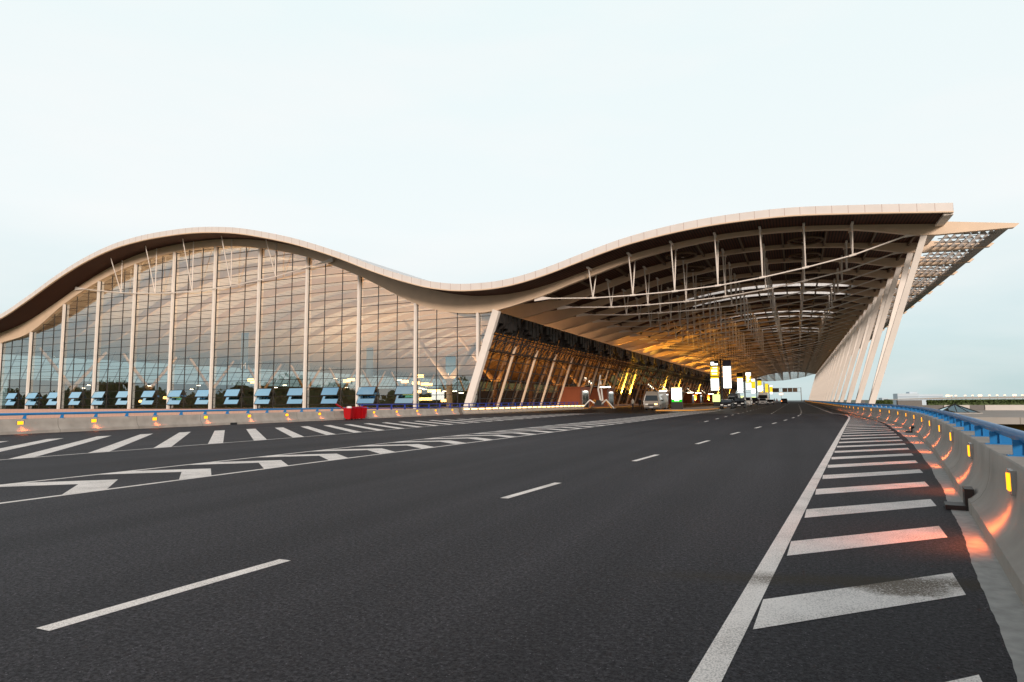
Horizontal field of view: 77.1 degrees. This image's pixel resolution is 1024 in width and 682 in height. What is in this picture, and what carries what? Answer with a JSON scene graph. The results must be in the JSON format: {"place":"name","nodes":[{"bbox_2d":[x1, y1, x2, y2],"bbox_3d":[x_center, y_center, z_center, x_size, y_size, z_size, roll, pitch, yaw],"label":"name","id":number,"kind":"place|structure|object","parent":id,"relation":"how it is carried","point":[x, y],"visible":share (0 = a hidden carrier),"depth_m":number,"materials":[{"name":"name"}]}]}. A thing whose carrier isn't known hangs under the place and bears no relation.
{"place":"outdoors","nodes":[
{"label":"outdoors","id":0,"kind":"place"},
{"bbox_2d":[0,399,1015,408],"bbox_3d":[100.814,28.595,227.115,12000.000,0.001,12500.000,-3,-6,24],"label":"ground","id":1,"kind":"structure","parent":0,"point":[4,407],"depth_m":3901.44,"materials":[{"name":"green plant"}]},
{"bbox_2d":[884,396,1023,399],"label":"elevated road","id":2,"kind":"structure","parent":1,"relation":"on","point":[1017,397],"depth_m":182.44,"materials":[{"name":"concrete"}]},
{"bbox_2d":[999,424,1023,439],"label":"deck wall","id":3,"kind":"structure","parent":1,"relation":"on","point":[1018,426],"depth_m":67.83,"materials":[{"name":"grey concrete"}]},
{"bbox_2d":[961,410,1023,423],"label":"parking deck","id":4,"kind":"structure","parent":3,"relation":"on","point":[1005,416],"depth_m":60.41,"materials":[{"name":"grey concrete"}]},
{"bbox_2d":[896,400,921,406],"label":"concrete block","id":5,"kind":"structure","parent":4,"relation":"on","point":[918,403],"depth_m":88.96,"materials":[{"name":"grey concrete"}]},
{"bbox_2d":[877,405,1023,409],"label":"planter wall","id":6,"kind":"structure","parent":4,"relation":"on","point":[996,407],"depth_m":91.97,"materials":[{"name":"grey concrete"}]},
{"bbox_2d":[875,400,892,404],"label":"hedge","id":7,"kind":"object","parent":6,"relation":"on","point":[884,402],"visible":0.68,"depth_m":97.30,"materials":[{"name":"green plant"}]},
{"bbox_2d":[926,399,1023,404],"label":"hedge","id":8,"kind":"object","parent":6,"relation":"on","point":[982,402],"visible":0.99,"depth_m":92.68,"materials":[{"name":"green plant"}]},
{"bbox_2d":[938,404,982,413],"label":"glass skylight","id":9,"kind":"object","parent":4,"relation":"on","point":[956,408],"visible":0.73,"depth_m":74.17,"materials":[{"name":"glass"}]},
{"bbox_2d":[0,413,1016,681],"bbox_3d":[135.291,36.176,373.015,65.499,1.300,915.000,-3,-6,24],"label":"road","id":10,"kind":"structure","parent":0,"point":[610,557],"depth_m":5.86,"materials":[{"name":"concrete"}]},
{"bbox_2d":[0,407,459,434],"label":"concrete barrier","id":11,"kind":"object","parent":10,"relation":"on","point":[23,425],"visible":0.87,"depth_m":37.87,"materials":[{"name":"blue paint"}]},
{"bbox_2d":[0,414,577,458],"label":"road marking","id":12,"kind":"object","parent":10,"relation":"on","point":[218,436],"visible":0.86,"depth_m":25.99,"materials":[{"name":"paint"}]},
{"bbox_2d":[335,403,352,419],"bbox_3d":[-13.255,5.580,50.738,1.254,1.309,0.605,0,-5,-4],"label":"wheelie bin","id":13,"kind":"object","parent":10,"relation":"on","point":[348,412],"visible":0.94,"depth_m":50.51,"materials":[{"name":"red plastic"}]},
{"bbox_2d":[345,407,355,419],"bbox_3d":[-12.960,5.787,51.559,0.722,1.047,0.605,-2,-6,18],"label":"wheelie bin","id":14,"kind":"object","parent":10,"relation":"on","point":[353,415],"visible":0.46,"depth_m":51.48,"materials":[{"name":"red plastic"}]},
{"bbox_2d":[0,411,709,494],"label":"road marking","id":15,"kind":"object","parent":10,"relation":"on","point":[87,485],"visible":0.82,"depth_m":15.07,"materials":[{"name":"paint"}]},
{"bbox_2d":[354,406,361,418],"bbox_3d":[-12.703,5.852,52.265,0.722,1.047,0.605,-3,-6,24],"label":"wheelie bin","id":16,"kind":"object","parent":10,"relation":"on","point":[358,410],"visible":0.64,"depth_m":52.10,"materials":[{"name":"red plastic"}]},
{"bbox_2d":[0,409,718,503],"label":"road marking","id":17,"kind":"object","parent":10,"relation":"on","point":[260,469],"visible":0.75,"depth_m":14.00,"materials":[{"name":"paint"}]},
{"bbox_2d":[360,406,366,418],"bbox_3d":[-12.400,5.914,52.950,0.722,1.047,0.605,-3,-6,26],"label":"wheelie bin","id":18,"kind":"object","parent":10,"relation":"on","point":[363,413],"visible":0.52,"depth_m":52.76,"materials":[{"name":"red plastic"}]},
{"bbox_2d":[38,404,798,630],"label":"road marking","id":19,"kind":"object","parent":10,"relation":"on","point":[66,622],"visible":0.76,"depth_m":4.77,"materials":[{"name":"paint"}]},
{"bbox_2d":[0,203,1018,418],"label":"airport terminal","id":20,"kind":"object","parent":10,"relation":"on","point":[761,294],"visible":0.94,"depth_m":119.02,"materials":[{"name":"beige metal"}]},
{"bbox_2d":[4,399,17,405],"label":"open window","id":21,"kind":"structure","parent":20,"relation":"in","point":[10,402],"depth_m":130.94,"materials":[{"name":"blue glass"}]},
{"bbox_2d":[5,393,17,398],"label":"open window","id":22,"kind":"structure","parent":20,"relation":"in","point":[10,395],"depth_m":131.06,"materials":[{"name":"blue glass"}]},
{"bbox_2d":[25,393,37,398],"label":"open window","id":23,"kind":"structure","parent":20,"relation":"in","point":[30,395],"depth_m":128.31,"materials":[{"name":"blue glass"}]},
{"bbox_2d":[25,399,37,404],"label":"open window","id":24,"kind":"structure","parent":20,"relation":"in","point":[30,401],"depth_m":128.28,"materials":[{"name":"blue glass"}]},
{"bbox_2d":[46,399,56,404],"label":"open window","id":25,"kind":"structure","parent":20,"relation":"in","point":[51,401],"depth_m":125.61,"materials":[{"name":"blue glass"}]},
{"bbox_2d":[46,392,57,398],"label":"open window","id":26,"kind":"structure","parent":20,"relation":"in","point":[52,395],"depth_m":125.72,"materials":[{"name":"blue glass"}]},
{"bbox_2d":[68,392,81,397],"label":"open window","id":27,"kind":"structure","parent":20,"relation":"in","point":[73,394],"depth_m":122.96,"materials":[{"name":"blue glass"}]},
{"bbox_2d":[68,399,81,404],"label":"open window","id":28,"kind":"structure","parent":20,"relation":"in","point":[73,401],"depth_m":122.81,"materials":[{"name":"blue glass"}]},
{"bbox_2d":[91,398,104,404],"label":"open window","id":29,"kind":"structure","parent":20,"relation":"in","point":[97,401],"depth_m":120.13,"materials":[{"name":"blue glass"}]},
{"bbox_2d":[91,391,105,397],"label":"open window","id":30,"kind":"structure","parent":20,"relation":"in","point":[98,394],"depth_m":120.24,"materials":[{"name":"blue glass"}]},
{"bbox_2d":[115,391,127,397],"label":"open window","id":31,"kind":"structure","parent":20,"relation":"in","point":[121,394],"depth_m":117.56,"materials":[{"name":"blue glass"}]},
{"bbox_2d":[115,398,127,404],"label":"open window","id":32,"kind":"structure","parent":20,"relation":"in","point":[120,401],"depth_m":117.46,"materials":[{"name":"blue glass"}]},
{"bbox_2d":[140,398,154,404],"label":"open window","id":33,"kind":"structure","parent":20,"relation":"in","point":[145,401],"depth_m":114.71,"materials":[{"name":"blue glass"}]},
{"bbox_2d":[140,390,155,397],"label":"open window","id":34,"kind":"structure","parent":20,"relation":"in","point":[146,394],"depth_m":114.76,"materials":[{"name":"blue glass"}]},
{"bbox_2d":[166,398,181,404],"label":"open window","id":35,"kind":"structure","parent":20,"relation":"in","point":[172,401],"depth_m":111.97,"materials":[{"name":"blue glass"}]},
{"bbox_2d":[167,390,182,396],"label":"open window","id":36,"kind":"structure","parent":20,"relation":"in","point":[172,393],"depth_m":112.13,"materials":[{"name":"blue glass"}]},
{"bbox_2d":[194,390,208,396],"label":"open window","id":37,"kind":"structure","parent":20,"relation":"in","point":[200,393],"depth_m":109.43,"materials":[{"name":"blue glass"}]},
{"bbox_2d":[194,397,208,404],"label":"open window","id":38,"kind":"structure","parent":20,"relation":"in","point":[200,400],"depth_m":109.32,"materials":[{"name":"blue glass"}]},
{"bbox_2d":[223,397,239,404],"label":"open window","id":39,"kind":"structure","parent":20,"relation":"in","point":[229,400],"depth_m":106.58,"materials":[{"name":"blue glass"}]},
{"bbox_2d":[223,389,240,396],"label":"open window","id":40,"kind":"structure","parent":20,"relation":"in","point":[229,392],"depth_m":106.69,"materials":[{"name":"blue glass"}]},
{"bbox_2d":[254,388,271,395],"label":"open window","id":41,"kind":"structure","parent":20,"relation":"in","point":[259,392],"depth_m":103.99,"materials":[{"name":"blue glass"}]},
{"bbox_2d":[254,397,271,403],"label":"open window","id":42,"kind":"structure","parent":20,"relation":"in","point":[259,400],"depth_m":103.86,"materials":[{"name":"blue glass"}]},
{"bbox_2d":[286,388,302,395],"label":"open window","id":43,"kind":"structure","parent":20,"relation":"in","point":[292,391],"depth_m":101.30,"materials":[{"name":"blue glass"}]},
{"bbox_2d":[286,396,302,403],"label":"open window","id":44,"kind":"structure","parent":20,"relation":"in","point":[291,399],"depth_m":101.20,"materials":[{"name":"blue glass"}]},
{"bbox_2d":[320,396,338,403],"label":"open window","id":45,"kind":"structure","parent":20,"relation":"in","point":[325,399],"depth_m":98.45,"materials":[{"name":"blue glass"}]},
{"bbox_2d":[320,387,339,395],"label":"open window","id":46,"kind":"structure","parent":20,"relation":"in","point":[326,390],"depth_m":98.64,"materials":[{"name":"blue glass"}]},
{"bbox_2d":[356,387,375,394],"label":"open window","id":47,"kind":"structure","parent":20,"relation":"in","point":[361,390],"depth_m":95.87,"materials":[{"name":"blue glass"}]},
{"bbox_2d":[356,395,375,403],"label":"open window","id":48,"kind":"structure","parent":20,"relation":"in","point":[366,399],"depth_m":95.74,"materials":[{"name":"blue glass"}]},
{"bbox_2d":[394,386,412,394],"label":"open window","id":49,"kind":"structure","parent":20,"relation":"in","point":[400,390],"depth_m":93.19,"materials":[{"name":"blue glass"}]},
{"bbox_2d":[394,395,412,403],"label":"open window","id":50,"kind":"structure","parent":20,"relation":"in","point":[400,399],"depth_m":93.08,"materials":[{"name":"blue glass"}]},
{"bbox_2d":[458,405,583,413],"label":"concrete barrier","id":51,"kind":"object","parent":10,"relation":"on","point":[475,410],"visible":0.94,"depth_m":83.74,"materials":[{"name":"grey concrete"}]},
{"bbox_2d":[584,402,719,408],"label":"kerb","id":52,"kind":"structure","parent":10,"relation":"on","point":[631,406],"depth_m":136.17,"materials":[{"name":"yellow paint"}]},
{"bbox_2d":[689,403,849,681],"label":"road marking","id":53,"kind":"object","parent":10,"relation":"on","point":[714,664],"visible":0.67,"depth_m":4.52,"materials":[{"name":"paint"}]},
{"bbox_2d":[743,387,801,400],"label":"sign gantry","id":54,"kind":"object","parent":10,"relation":"on","point":[784,389],"visible":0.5,"depth_m":477.36,"materials":[{"name":"white metal"}]},
{"bbox_2d":[753,416,981,681],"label":"road marking","id":55,"kind":"object","parent":10,"relation":"on","point":[776,611],"visible":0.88,"depth_m":4.96,"materials":[{"name":"paint"}]},
{"bbox_2d":[802,400,1023,604],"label":"concrete barrier","id":56,"kind":"object","parent":10,"relation":"on","point":[981,462],"visible":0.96,"depth_m":8.14,"materials":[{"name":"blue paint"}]},
{"bbox_2d":[873,419,1023,681],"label":"gutter","id":57,"kind":"object","parent":10,"relation":"on","point":[1006,605],"visible":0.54,"depth_m":5.13,"materials":[{"name":"concrete"}]},
{"bbox_2d":[0,0,1023,404],"label":"sky","id":58,"kind":"structure","parent":0,"point":[442,141],"materials":[{"name":"white"}]},
{"bbox_2d":[583,403,693,407],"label":"pavement","id":59,"kind":"structure","parent":0,"point":[623,405],"depth_m":149.71,"materials":[{"name":"grey concrete"}]},
{"bbox_2d":[358,402,577,409],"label":"pavement railing","id":60,"kind":"object","parent":59,"relation":"on","point":[449,406],"visible":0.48,"depth_m":72.79,"materials":[{"name":"metal"}]},
{"bbox_2d":[504,401,846,413],"bbox_3d":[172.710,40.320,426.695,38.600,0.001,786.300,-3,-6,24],"label":"road","id":61,"kind":"structure","parent":0,"point":[794,407],"depth_m":86.73,"materials":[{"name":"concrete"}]},
{"bbox_2d":[583,375,614,408],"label":"spider lift","id":62,"kind":"object","parent":61,"relation":"on","point":[599,403],"visible":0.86,"depth_m":112.44,"materials":[{"name":"white metal"}]},
{"bbox_2d":[643,391,667,409],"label":"minibus","id":63,"kind":"object","parent":61,"relation":"on","point":[653,400],"visible":0.96,"depth_m":91.84,"materials":[{"name":"white paint"}]},
{"bbox_2d":[656,404,753,410],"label":"traffic island","id":64,"kind":"structure","parent":61,"relation":"on","point":[699,408],"depth_m":91.74,"materials":[{"name":"yellow paint"}]},
{"bbox_2d":[671,387,682,408],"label":"info pillar","id":65,"kind":"structure","parent":64,"relation":"on","point":[676,397],"depth_m":89.34,"materials":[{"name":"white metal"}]},
{"bbox_2d":[712,394,719,406],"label":"box sign","id":66,"kind":"object","parent":64,"relation":"on","point":[716,399],"visible":0.96,"depth_m":122.07,"materials":[{"name":"yellow metal"}]},
{"bbox_2d":[710,359,731,399],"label":"totem sign","id":67,"kind":"object","parent":64,"relation":"on","point":[714,374],"visible":0.94,"depth_m":125.03,"materials":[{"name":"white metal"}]},
{"bbox_2d":[737,372,751,396],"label":"totem sign","id":68,"kind":"object","parent":64,"relation":"on","point":[747,375],"visible":0.92,"depth_m":181.61,"materials":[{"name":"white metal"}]},
{"bbox_2d":[751,378,761,397],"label":"totem sign","id":69,"kind":"object","parent":64,"relation":"on","point":[758,385],"visible":0.8,"depth_m":236.18,"materials":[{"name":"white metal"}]},
{"bbox_2d":[762,382,768,392],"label":"totem sign","id":70,"kind":"object","parent":64,"relation":"on","point":[766,388],"visible":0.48,"depth_m":292.46,"materials":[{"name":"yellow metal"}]},
{"bbox_2d":[768,385,772,398],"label":"totem sign","id":71,"kind":"object","parent":64,"relation":"on","point":[771,389],"visible":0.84,"depth_m":344.28,"materials":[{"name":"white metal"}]},
{"bbox_2d":[719,399,733,408],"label":"parked car","id":72,"kind":"object","parent":61,"relation":"on","point":[726,403],"visible":0.98,"depth_m":103.70,"materials":[{"name":"black paint"}]},
{"bbox_2d":[727,393,740,399],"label":"minibus","id":73,"kind":"object","parent":61,"relation":"on","point":[731,396],"visible":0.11,"depth_m":126.76,"materials":[{"name":"grey paint"}]},
{"bbox_2d":[733,398,746,407],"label":"parked car","id":74,"kind":"object","parent":61,"relation":"on","point":[739,402],"visible":0.88,"depth_m":112.79,"materials":[{"name":"black paint"}]},
{"bbox_2d":[742,397,751,405],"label":"parked car","id":75,"kind":"object","parent":61,"relation":"on","point":[748,400],"visible":0.56,"depth_m":139.03,"materials":[{"name":"white paint"}]},
{"bbox_2d":[752,397,758,404],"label":"parked car","id":76,"kind":"object","parent":61,"relation":"on","point":[755,400],"visible":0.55,"depth_m":164.42,"materials":[{"name":"black paint"}]},
{"bbox_2d":[759,398,766,404],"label":"parked car","id":77,"kind":"object","parent":61,"relation":"on","point":[762,400],"visible":0.88,"depth_m":169.79,"materials":[{"name":"silver metal"}]},
{"bbox_2d":[767,399,774,404],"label":"parked car","id":78,"kind":"object","parent":61,"relation":"on","point":[770,401],"visible":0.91,"depth_m":185.48,"materials":[{"name":"black paint"}]},
{"bbox_2d":[781,398,787,403],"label":"moving car","id":79,"kind":"object","parent":61,"relation":"on","point":[783,400],"visible":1,"depth_m":207.29,"materials":[{"name":"black paint"}]},
{"bbox_2d":[758,392,768,398],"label":"coach","id":80,"kind":"object","parent":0,"point":[763,395],"visible":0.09,"depth_m":193.35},
{"bbox_2d":[893,392,918,404],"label":"building","id":81,"kind":"structure","parent":0,"point":[908,395],"depth_m":772.53,"materials":[{"name":"white"}]},
{"bbox_2d":[919,394,942,404],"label":"building","id":82,"kind":"structure","parent":0,"point":[929,396],"depth_m":779.69,"materials":[{"name":"white"}]}
]}

